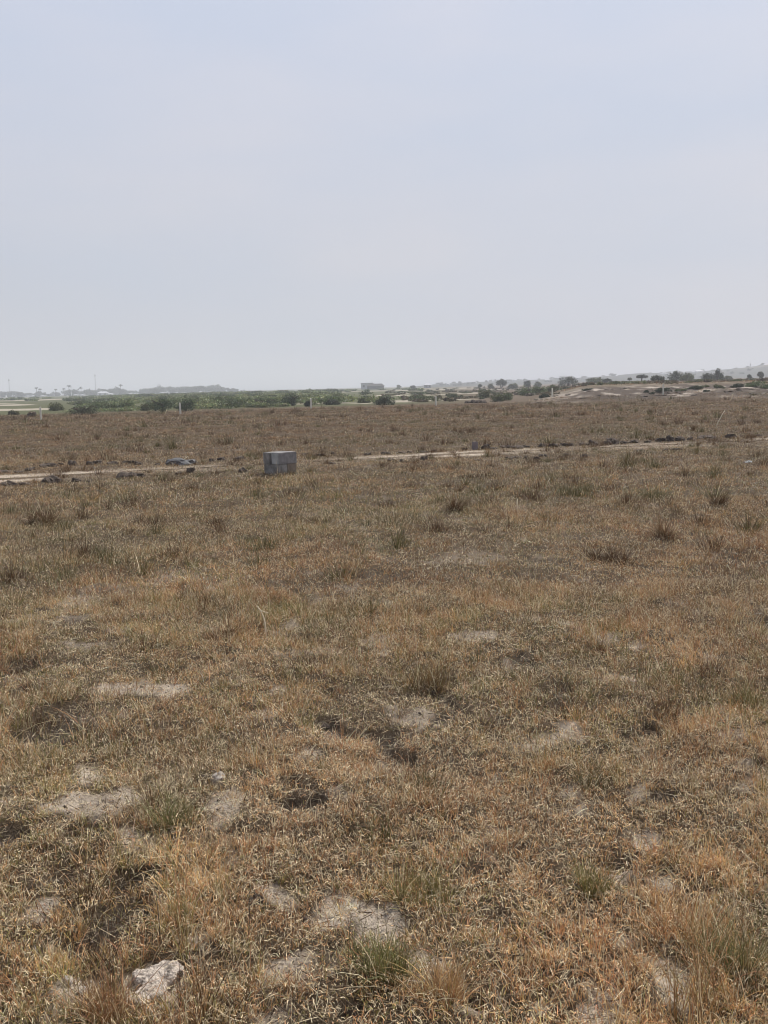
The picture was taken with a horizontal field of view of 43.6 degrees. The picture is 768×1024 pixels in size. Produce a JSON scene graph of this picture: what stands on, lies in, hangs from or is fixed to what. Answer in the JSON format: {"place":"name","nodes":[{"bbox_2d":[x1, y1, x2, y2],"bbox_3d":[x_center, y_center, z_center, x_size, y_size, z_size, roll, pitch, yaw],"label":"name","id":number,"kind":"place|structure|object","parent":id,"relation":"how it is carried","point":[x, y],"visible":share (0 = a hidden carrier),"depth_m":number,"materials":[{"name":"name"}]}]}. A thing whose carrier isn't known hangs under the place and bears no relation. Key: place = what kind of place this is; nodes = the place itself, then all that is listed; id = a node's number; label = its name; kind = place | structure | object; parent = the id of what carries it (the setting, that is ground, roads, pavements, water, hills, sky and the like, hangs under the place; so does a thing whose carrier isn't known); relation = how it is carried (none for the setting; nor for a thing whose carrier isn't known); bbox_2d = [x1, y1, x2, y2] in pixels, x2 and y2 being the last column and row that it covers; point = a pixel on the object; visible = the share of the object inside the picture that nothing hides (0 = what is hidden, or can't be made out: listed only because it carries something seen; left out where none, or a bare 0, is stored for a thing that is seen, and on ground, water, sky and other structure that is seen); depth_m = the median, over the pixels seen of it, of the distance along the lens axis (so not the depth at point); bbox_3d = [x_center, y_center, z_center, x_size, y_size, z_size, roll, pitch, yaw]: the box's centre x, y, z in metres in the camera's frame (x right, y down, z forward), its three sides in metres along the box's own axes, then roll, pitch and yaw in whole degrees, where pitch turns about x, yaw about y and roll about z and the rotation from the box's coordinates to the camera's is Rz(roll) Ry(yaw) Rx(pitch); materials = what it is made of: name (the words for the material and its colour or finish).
{"place":"outdoors","nodes":[
{"label":"outdoors","id":0,"kind":"place"},
{"bbox_2d":[97,391,108,394],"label":"building","id":1,"kind":"structure","parent":0,"point":[103,393],"depth_m":779.64,"materials":[{"name":"metal"}]},
{"bbox_2d":[0,431,766,482],"bbox_3d":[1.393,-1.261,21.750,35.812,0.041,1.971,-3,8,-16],"label":"dirt track","id":2,"kind":"structure","parent":0,"point":[344,459],"depth_m":21.79,"materials":[{"name":"soil"}]},
{"bbox_2d":[0,378,767,1023],"bbox_3d":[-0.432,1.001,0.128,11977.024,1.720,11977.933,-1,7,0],"label":"ground","id":3,"kind":"structure","parent":0,"point":[24,408],"depth_m":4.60,"materials":[{"name":"brown plant"}]},
{"bbox_2d":[0,480,17,485],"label":"earth clod","id":4,"kind":"object","parent":3,"relation":"on","point":[9,482],"visible":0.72,"depth_m":17.17,"materials":[{"name":"soil"}]},
{"bbox_2d":[7,410,19,414],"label":"bush","id":5,"kind":"object","parent":3,"relation":"on","point":[11,412],"visible":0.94,"depth_m":79.30,"materials":[{"name":"green plant"}]},
{"bbox_2d":[25,467,35,470],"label":"earth clod","id":6,"kind":"object","parent":3,"relation":"on","point":[30,468],"visible":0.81,"depth_m":20.40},
{"bbox_2d":[27,411,36,416],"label":"bush","id":7,"kind":"object","parent":3,"relation":"on","point":[31,413],"visible":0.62,"depth_m":71.40,"materials":[{"name":"green plant"}]},
{"bbox_2d":[8,496,68,526],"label":"grass tussock","id":8,"kind":"object","parent":3,"relation":"on","point":[40,516],"depth_m":12.00,"materials":[{"name":"plant"}]},
{"bbox_2d":[39,463,56,467],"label":"earth clod","id":9,"kind":"object","parent":3,"relation":"on","point":[46,465],"visible":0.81,"depth_m":21.09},
{"bbox_2d":[41,475,60,482],"bbox_3d":[-6.185,-0.618,17.865,0.365,0.148,0.282,-5,8,-28],"label":"earth clod","id":10,"kind":"object","parent":3,"relation":"on","point":[51,478],"visible":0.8,"depth_m":17.81,"materials":[{"name":"soil"}]},
{"bbox_2d":[48,402,64,410],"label":"bush","id":11,"kind":"object","parent":3,"relation":"on","point":[56,407],"visible":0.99,"depth_m":95.04,"materials":[{"name":"green plant"}]},
{"bbox_2d":[62,975,72,986],"bbox_3d":[-0.879,1.297,2.663,0.037,0.021,0.033,5,10,40],"label":"stone","id":12,"kind":"object","parent":3,"relation":"on","point":[66,978],"visible":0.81,"depth_m":2.66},
{"bbox_2d":[68,460,77,465],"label":"earth clod","id":13,"kind":"object","parent":3,"relation":"on","point":[73,462],"visible":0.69,"depth_m":21.15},
{"bbox_2d":[71,477,80,481],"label":"earth clod","id":14,"kind":"object","parent":3,"relation":"on","point":[75,479],"visible":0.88,"depth_m":17.97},
{"bbox_2d":[76,986,87,994],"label":"stone","id":15,"kind":"object","parent":3,"relation":"on","point":[81,990],"visible":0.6,"depth_m":2.65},
{"bbox_2d":[65,404,99,414],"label":"bush","id":16,"kind":"object","parent":3,"relation":"on","point":[81,411],"visible":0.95,"depth_m":75.16,"materials":[{"name":"green plant"}]},
{"bbox_2d":[91,400,109,408],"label":"bush","id":17,"kind":"object","parent":3,"relation":"on","point":[100,404],"visible":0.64,"depth_m":93.86,"materials":[{"name":"green plant"}]},
{"bbox_2d":[39,919,189,1023],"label":"grass tussock","id":18,"kind":"object","parent":3,"relation":"on","point":[101,994],"depth_m":2.53,"materials":[{"name":"plant"}]},
{"bbox_2d":[0,384,244,397],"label":"wood","id":19,"kind":"object","parent":3,"relation":"on","point":[156,390],"visible":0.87,"depth_m":919.86,"materials":[{"name":"plant"}]},
{"bbox_2d":[117,399,133,406],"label":"bush","id":20,"kind":"object","parent":3,"relation":"on","point":[124,403],"visible":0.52,"depth_m":87.12,"materials":[{"name":"green plant"}]},
{"bbox_2d":[116,471,138,478],"bbox_3d":[-4.836,-0.683,18.143,0.428,0.156,0.350,-7,9,-35],"label":"earth clod","id":21,"kind":"object","parent":3,"relation":"on","point":[123,474],"visible":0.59,"depth_m":18.08,"materials":[{"name":"soil"}]},
{"bbox_2d":[121,460,133,463],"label":"earth clod","id":22,"kind":"object","parent":3,"relation":"on","point":[128,462],"visible":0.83,"depth_m":21.58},
{"bbox_2d":[140,403,153,410],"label":"bush","id":23,"kind":"object","parent":3,"relation":"on","point":[145,407],"visible":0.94,"depth_m":83.19,"materials":[{"name":"green plant"}]},
{"bbox_2d":[130,960,185,1010],"bbox_3d":[-0.628,1.299,2.631,0.150,0.052,0.192,-1,7,0],"label":"rock","id":24,"kind":"object","parent":3,"relation":"on","point":[166,969],"visible":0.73,"depth_m":2.65,"materials":[{"name":"stone"}]},
{"bbox_2d":[156,896,160,948],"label":"dry stalk","id":25,"kind":"object","parent":3,"relation":"on","point":[159,925],"visible":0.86,"depth_m":2.79,"materials":[{"name":"beige plant"}]},
{"bbox_2d":[149,396,174,411],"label":"bush","id":26,"kind":"object","parent":3,"relation":"on","point":[163,403],"visible":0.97,"depth_m":78.07,"materials":[{"name":"green plant"}]},
{"bbox_2d":[129,763,216,840],"bbox_3d":[-0.790,1.062,3.524,0.375,0.288,0.360,-1,7,0],"label":"grass tussock","id":27,"kind":"object","parent":3,"relation":"on","point":[169,817],"depth_m":3.54,"materials":[{"name":"plant"}]},
{"bbox_2d":[165,458,194,465],"bbox_3d":[-4.527,-1.107,21.271,0.668,0.203,0.667,0,8,7],"label":"grey boulder","id":28,"kind":"object","parent":3,"relation":"on","point":[181,461],"visible":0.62,"depth_m":21.11,"materials":[{"name":"stone"}]},
{"bbox_2d":[176,399,195,410],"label":"bush","id":29,"kind":"object","parent":3,"relation":"on","point":[186,404],"visible":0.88,"depth_m":79.23,"materials":[{"name":"green plant"}]},
{"bbox_2d":[186,467,194,472],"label":"earth clod","id":30,"kind":"object","parent":3,"relation":"on","point":[190,470],"visible":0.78,"depth_m":19.05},
{"bbox_2d":[0,387,434,412],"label":"scrub","id":31,"kind":"object","parent":3,"relation":"on","point":[213,398],"visible":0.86,"depth_m":136.08,"materials":[{"name":"green plant"}]},
{"bbox_2d":[211,771,224,783],"bbox_3d":[-0.677,1.083,3.929,0.059,0.050,0.062,-7,9,-38],"label":"stone","id":32,"kind":"object","parent":3,"relation":"on","point":[218,777],"visible":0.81,"depth_m":3.91,"materials":[{"name":"stone"}]},
{"bbox_2d":[195,610,260,644],"bbox_3d":[-0.991,0.764,6.179,0.540,0.295,0.501,-1,7,0],"label":"grass tussock","id":33,"kind":"object","parent":3,"relation":"on","point":[224,632],"depth_m":6.21,"materials":[{"name":"plant"}]},
{"bbox_2d":[234,398,246,406],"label":"bush","id":34,"kind":"object","parent":3,"relation":"on","point":[243,399],"visible":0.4,"depth_m":91.40,"materials":[{"name":"green plant"}]},
{"bbox_2d":[238,467,247,472],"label":"earth clod","id":35,"kind":"object","parent":3,"relation":"on","point":[243,469],"visible":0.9,"depth_m":18.93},
{"bbox_2d":[249,893,262,904],"bbox_3d":[-0.405,1.219,3.029,0.047,0.030,0.046,-3,8,-10],"label":"earth clod","id":36,"kind":"object","parent":3,"relation":"on","point":[252,897],"visible":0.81,"depth_m":3.02,"materials":[{"name":"soil"}]},
{"bbox_2d":[257,606,267,637],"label":"dry stalk","id":37,"kind":"object","parent":3,"relation":"on","point":[261,611],"visible":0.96,"depth_m":6.15,"materials":[{"name":"plant"}]},
{"bbox_2d":[249,397,280,407],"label":"bush","id":38,"kind":"object","parent":3,"relation":"on","point":[271,401],"visible":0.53,"depth_m":85.45,"materials":[{"name":"green plant"}]},
{"bbox_2d":[264,464,286,474],"bbox_3d":[-2.076,-0.811,18.421,0.222,0.222,0.450,-9,10,-44],"label":"concrete block","id":39,"kind":"object","parent":3,"relation":"on","point":[272,468],"depth_m":18.30,"materials":[{"name":"concrete"}]},
{"bbox_2d":[263,451,285,463],"bbox_3d":[-2.087,-1.053,18.544,0.450,0.222,0.222,-7,10,-39],"label":"concrete block","id":40,"kind":"object","parent":39,"relation":"on","point":[267,458],"depth_m":18.38,"materials":[{"name":"concrete"}]},
{"bbox_2d":[256,595,313,617],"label":"grass tussock","id":41,"kind":"object","parent":3,"relation":"on","point":[293,606],"depth_m":7.08,"materials":[{"name":"plant"}]},
{"bbox_2d":[279,392,299,405],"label":"bush","id":42,"kind":"object","parent":3,"relation":"on","point":[291,399],"visible":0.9,"depth_m":90.71,"materials":[{"name":"green plant"}]},
{"bbox_2d":[287,463,295,473],"bbox_3d":[-1.911,-0.835,18.574,0.222,0.222,0.450,-8,10,-40],"label":"concrete block","id":43,"kind":"object","parent":3,"relation":"on","point":[291,467],"depth_m":18.40,"materials":[{"name":"concrete"}]},
{"bbox_2d":[271,451,296,464],"bbox_3d":[-1.913,-1.037,18.389,0.450,0.222,0.222,-9,10,-44],"label":"concrete block","id":44,"kind":"object","parent":43,"relation":"on","point":[286,457],"depth_m":18.28,"materials":[{"name":"concrete"}]},
{"bbox_2d":[304,400,312,406],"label":"bush","id":45,"kind":"object","parent":3,"relation":"on","point":[307,404],"visible":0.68,"depth_m":85.22,"materials":[{"name":"green plant"}]},
{"bbox_2d":[316,721,329,730],"bbox_3d":[-0.303,1.047,4.719,0.079,0.024,0.105,-7,9,-38],"label":"earth clod","id":46,"kind":"object","parent":3,"relation":"on","point":[324,724],"visible":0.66,"depth_m":4.70,"materials":[{"name":"soil"}]},
{"bbox_2d":[323,398,340,404],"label":"bush","id":47,"kind":"object","parent":3,"relation":"on","point":[332,401],"visible":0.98,"depth_m":91.00,"materials":[{"name":"green plant"}]},
{"bbox_2d":[358,398,370,402],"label":"bush","id":48,"kind":"object","parent":3,"relation":"on","point":[361,400],"visible":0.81,"depth_m":97.01,"materials":[{"name":"green plant"}]},
{"bbox_2d":[361,383,373,388],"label":"building","id":49,"kind":"structure","parent":3,"relation":"on","point":[363,385],"depth_m":631.68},
{"bbox_2d":[367,384,384,389],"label":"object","id":50,"kind":"object","parent":3,"relation":"on","point":[373,386],"visible":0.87,"depth_m":553.20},
{"bbox_2d":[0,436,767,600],"bbox_3d":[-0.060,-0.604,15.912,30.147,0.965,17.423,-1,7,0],"label":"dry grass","id":51,"kind":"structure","parent":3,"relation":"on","point":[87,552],"depth_m":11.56,"materials":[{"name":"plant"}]},
{"bbox_2d":[0,379,767,459],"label":"dry grass","id":52,"kind":"structure","parent":3,"relation":"on","point":[736,407],"depth_m":39.34,"materials":[{"name":"plant"}]},
{"bbox_2d":[373,395,394,404],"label":"bush","id":53,"kind":"object","parent":3,"relation":"on","point":[383,400],"visible":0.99,"depth_m":83.07,"materials":[{"name":"green plant"}]},
{"bbox_2d":[7,608,762,1023],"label":"soil crumbs","id":54,"kind":"object","parent":3,"relation":"on","point":[293,790],"visible":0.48,"depth_m":3.73,"materials":[{"name":"soil"}]},
{"bbox_2d":[333,914,462,995],"bbox_3d":[0.003,1.221,2.688,0.327,0.219,0.353,6,10,44],"label":"grass tussock","id":55,"kind":"object","parent":3,"relation":"on","point":[386,947],"depth_m":2.67,"materials":[{"name":"plant"}]},
{"bbox_2d":[340,841,474,916],"bbox_3d":[0.135,1.153,3.078,0.511,0.223,0.367,-7,9,-37],"label":"grass tussock","id":56,"kind":"object","parent":3,"relation":"on","point":[434,884],"depth_m":3.06,"materials":[{"name":"plant"}]},
{"bbox_2d":[424,383,430,387],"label":"house","id":57,"kind":"structure","parent":3,"relation":"on","point":[427,385],"depth_m":552.47,"materials":[{"name":"metal"}]},
{"bbox_2d":[391,626,473,696],"bbox_3d":[0.266,0.810,5.223,0.511,0.417,0.546,2,8,24],"label":"grass tussock","id":58,"kind":"object","parent":3,"relation":"on","point":[431,678],"depth_m":5.19,"materials":[{"name":"plant"}]},
{"bbox_2d":[374,870,503,1022],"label":"grass tussock","id":59,"kind":"object","parent":3,"relation":"on","point":[454,990],"depth_m":2.53,"materials":[{"name":"plant"}]},
{"bbox_2d":[447,394,458,397],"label":"bush","id":60,"kind":"object","parent":3,"relation":"on","point":[452,395],"visible":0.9,"depth_m":118.93,"materials":[{"name":"green plant"}]},
{"bbox_2d":[433,482,478,512],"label":"grass tussock","id":61,"kind":"object","parent":3,"relation":"on","point":[452,505],"depth_m":12.12,"materials":[{"name":"plant"}]},
{"bbox_2d":[472,442,477,449],"bbox_3d":[2.233,-1.622,23.602,0.125,0.210,0.125,-4,8,-17],"label":"survey marker","id":62,"kind":"object","parent":3,"relation":"on","point":[474,445],"visible":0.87,"depth_m":23.55,"materials":[{"name":"concrete"}]},
{"bbox_2d":[475,399,486,402],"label":"earth heap","id":63,"kind":"object","parent":3,"relation":"on","point":[481,401],"visible":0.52,"depth_m":81.05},
{"bbox_2d":[476,387,490,397],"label":"bush","id":64,"kind":"object","parent":3,"relation":"on","point":[486,394],"visible":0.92,"depth_m":108.85,"materials":[{"name":"green plant"}]},
{"bbox_2d":[489,394,506,401],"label":"bush","id":65,"kind":"object","parent":3,"relation":"on","point":[499,398],"visible":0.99,"depth_m":87.24,"materials":[{"name":"green plant"}]},
{"bbox_2d":[496,378,506,387],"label":"tree","id":66,"kind":"object","parent":3,"relation":"on","point":[502,382],"visible":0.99,"depth_m":326.65,"materials":[{"name":"green plant"}]},
{"bbox_2d":[499,391,513,400],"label":"bush","id":67,"kind":"object","parent":3,"relation":"on","point":[507,396],"visible":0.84,"depth_m":91.08,"materials":[{"name":"green plant"}]},
{"bbox_2d":[508,383,519,388],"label":"tree","id":68,"kind":"object","parent":3,"relation":"on","point":[513,386],"visible":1,"depth_m":296.96,"materials":[{"name":"green plant"}]},
{"bbox_2d":[511,445,523,448],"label":"earth clod","id":69,"kind":"object","parent":3,"relation":"on","point":[518,446],"visible":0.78,"depth_m":23.69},
{"bbox_2d":[517,384,532,395],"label":"bush","id":70,"kind":"object","parent":3,"relation":"on","point":[523,391],"visible":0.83,"depth_m":118.88,"materials":[{"name":"green plant"}]},
{"bbox_2d":[524,380,530,387],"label":"tree","id":71,"kind":"object","parent":3,"relation":"on","point":[527,383],"visible":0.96,"depth_m":286.90,"materials":[{"name":"green plant"}]},
{"bbox_2d":[531,385,547,393],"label":"bush","id":72,"kind":"object","parent":3,"relation":"on","point":[539,389],"visible":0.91,"depth_m":116.87,"materials":[{"name":"green plant"}]},
{"bbox_2d":[539,393,549,397],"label":"bush","id":73,"kind":"object","parent":3,"relation":"on","point":[543,395],"visible":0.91,"depth_m":83.28,"materials":[{"name":"green plant"}]},
{"bbox_2d":[546,384,561,390],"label":"bush","id":74,"kind":"object","parent":3,"relation":"on","point":[554,387],"visible":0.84,"depth_m":118.72,"materials":[{"name":"green plant"}]},
{"bbox_2d":[556,375,578,385],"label":"tree","id":75,"kind":"object","parent":3,"relation":"on","point":[570,379],"visible":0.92,"depth_m":227.88,"materials":[{"name":"green plant"}]},
{"bbox_2d":[380,377,767,401],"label":"scrub","id":76,"kind":"object","parent":3,"relation":"on","point":[440,398],"visible":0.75,"depth_m":119.51,"materials":[{"name":"green plant"}]},
{"bbox_2d":[547,791,636,902],"bbox_3d":[0.661,1.070,3.069,0.286,0.336,0.323,-7,9,-38],"label":"grass tussock","id":77,"kind":"object","parent":3,"relation":"on","point":[593,890],"depth_m":3.05,"materials":[{"name":"plant"}]},
{"bbox_2d":[588,439,597,444],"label":"earth clod","id":78,"kind":"object","parent":3,"relation":"on","point":[590,441],"visible":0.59,"depth_m":24.22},
{"bbox_2d":[586,377,602,382],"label":"tree","id":79,"kind":"object","parent":3,"relation":"on","point":[599,379],"visible":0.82,"depth_m":236.77,"materials":[{"name":"green plant"}]},
{"bbox_2d":[573,536,648,565],"bbox_3d":[2.065,0.367,8.799,0.803,0.427,0.680,2,8,25],"label":"grass tussock","id":80,"kind":"object","parent":3,"relation":"on","point":[611,556],"depth_m":8.79,"materials":[{"name":"plant"}]},
{"bbox_2d":[606,438,619,444],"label":"earth clod","id":81,"kind":"object","parent":3,"relation":"on","point":[609,441],"visible":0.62,"depth_m":24.47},
{"bbox_2d":[636,374,647,379],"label":"tree","id":82,"kind":"object","parent":3,"relation":"on","point":[641,376],"visible":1,"depth_m":207.49,"materials":[{"name":"green plant"}]},
{"bbox_2d":[650,375,665,380],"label":"tree","id":83,"kind":"object","parent":3,"relation":"on","point":[655,377],"visible":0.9,"depth_m":148.35,"materials":[{"name":"green plant"}]},
{"bbox_2d":[627,500,693,539],"bbox_3d":[2.873,0.153,9.926,0.762,0.581,0.627,1,8,16],"label":"grass tussock","id":84,"kind":"object","parent":3,"relation":"on","point":[661,531],"depth_m":9.87,"materials":[{"name":"plant"}]},
{"bbox_2d":[655,438,665,441],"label":"earth clod","id":85,"kind":"object","parent":3,"relation":"on","point":[660,439],"visible":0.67,"depth_m":25.12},
{"bbox_2d":[654,388,671,391],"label":"bush","id":86,"kind":"object","parent":3,"relation":"on","point":[660,389],"visible":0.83,"depth_m":75.20,"materials":[{"name":"green plant"}]},
{"bbox_2d":[665,435,674,441],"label":"earth clod","id":87,"kind":"object","parent":3,"relation":"on","point":[668,438],"visible":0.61,"depth_m":25.15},
{"bbox_2d":[667,371,685,379],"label":"tree","id":88,"kind":"object","parent":3,"relation":"on","point":[675,376],"visible":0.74,"depth_m":188.01,"materials":[{"name":"green plant"}]},
{"bbox_2d":[675,436,685,440],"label":"earth clod","id":89,"kind":"object","parent":3,"relation":"on","point":[679,438],"visible":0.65,"depth_m":25.14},
{"bbox_2d":[604,857,757,1023],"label":"grass tussock","id":90,"kind":"object","parent":3,"relation":"on","point":[701,1017],"depth_m":2.43,"materials":[{"name":"plant"}]},
{"bbox_2d":[679,372,694,380],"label":"tree","id":91,"kind":"object","parent":3,"relation":"on","point":[687,376],"visible":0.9,"depth_m":183.05,"materials":[{"name":"green plant"}]},
{"bbox_2d":[687,385,703,389],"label":"bush","id":92,"kind":"object","parent":3,"relation":"on","point":[696,387],"visible":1,"depth_m":76.13,"materials":[{"name":"green plant"}]},
{"bbox_2d":[697,435,715,438],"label":"earth clod","id":93,"kind":"object","parent":3,"relation":"on","point":[707,436],"visible":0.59,"depth_m":25.57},
{"bbox_2d":[701,373,718,379],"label":"tree","id":94,"kind":"object","parent":3,"relation":"on","point":[706,376],"visible":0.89,"depth_m":177.61,"materials":[{"name":"green plant"}]},
{"bbox_2d":[653,879,767,981],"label":"grass tussock","id":95,"kind":"object","parent":3,"relation":"on","point":[738,949],"depth_m":2.65,"materials":[{"name":"plant"}]},
{"bbox_2d":[699,486,733,506],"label":"grass tussock","id":96,"kind":"object","parent":3,"relation":"on","point":[720,500],"depth_m":12.04,"materials":[{"name":"plant"}]},
{"bbox_2d":[712,368,725,379],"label":"tree","id":97,"kind":"object","parent":3,"relation":"on","point":[721,376],"visible":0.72,"depth_m":180.26,"materials":[{"name":"green plant"}]},
{"bbox_2d":[713,384,725,388],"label":"bush","id":98,"kind":"object","parent":3,"relation":"on","point":[718,386],"visible":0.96,"depth_m":79.12,"materials":[{"name":"green plant"}]},
{"bbox_2d":[694,661,767,711],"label":"grass tussock","id":99,"kind":"object","parent":3,"relation":"on","point":[750,698],"depth_m":4.64,"materials":[{"name":"plant"}]},
{"bbox_2d":[725,434,736,437],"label":"earth clod","id":100,"kind":"object","parent":3,"relation":"on","point":[729,435],"visible":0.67,"depth_m":26.13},
{"bbox_2d":[730,383,744,387],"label":"bush","id":101,"kind":"object","parent":3,"relation":"on","point":[736,385],"visible":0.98,"depth_m":79.11,"materials":[{"name":"green plant"}]},
{"bbox_2d":[745,380,764,386],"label":"bush","id":102,"kind":"object","parent":3,"relation":"on","point":[756,384],"visible":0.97,"depth_m":79.08,"materials":[{"name":"green plant"}]},
{"bbox_2d":[757,371,763,377],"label":"tree","id":103,"kind":"object","parent":3,"relation":"on","point":[760,374],"visible":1,"depth_m":217.61,"materials":[{"name":"green plant"}]},
{"bbox_2d":[0,0,767,394],"label":"sky","id":104,"kind":"structure","parent":0,"point":[236,194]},
{"bbox_2d":[400,365,767,387],"bbox_3d":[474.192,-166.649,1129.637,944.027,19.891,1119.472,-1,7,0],"label":"hills","id":105,"kind":"structure","parent":0,"point":[752,372],"depth_m":913.38,"materials":[{"name":"soil"}]},
{"bbox_2d":[435,363,767,385],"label":"wood","id":106,"kind":"object","parent":105,"relation":"on","point":[610,374],"visible":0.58,"depth_m":1008.67,"materials":[{"name":"green plant"}]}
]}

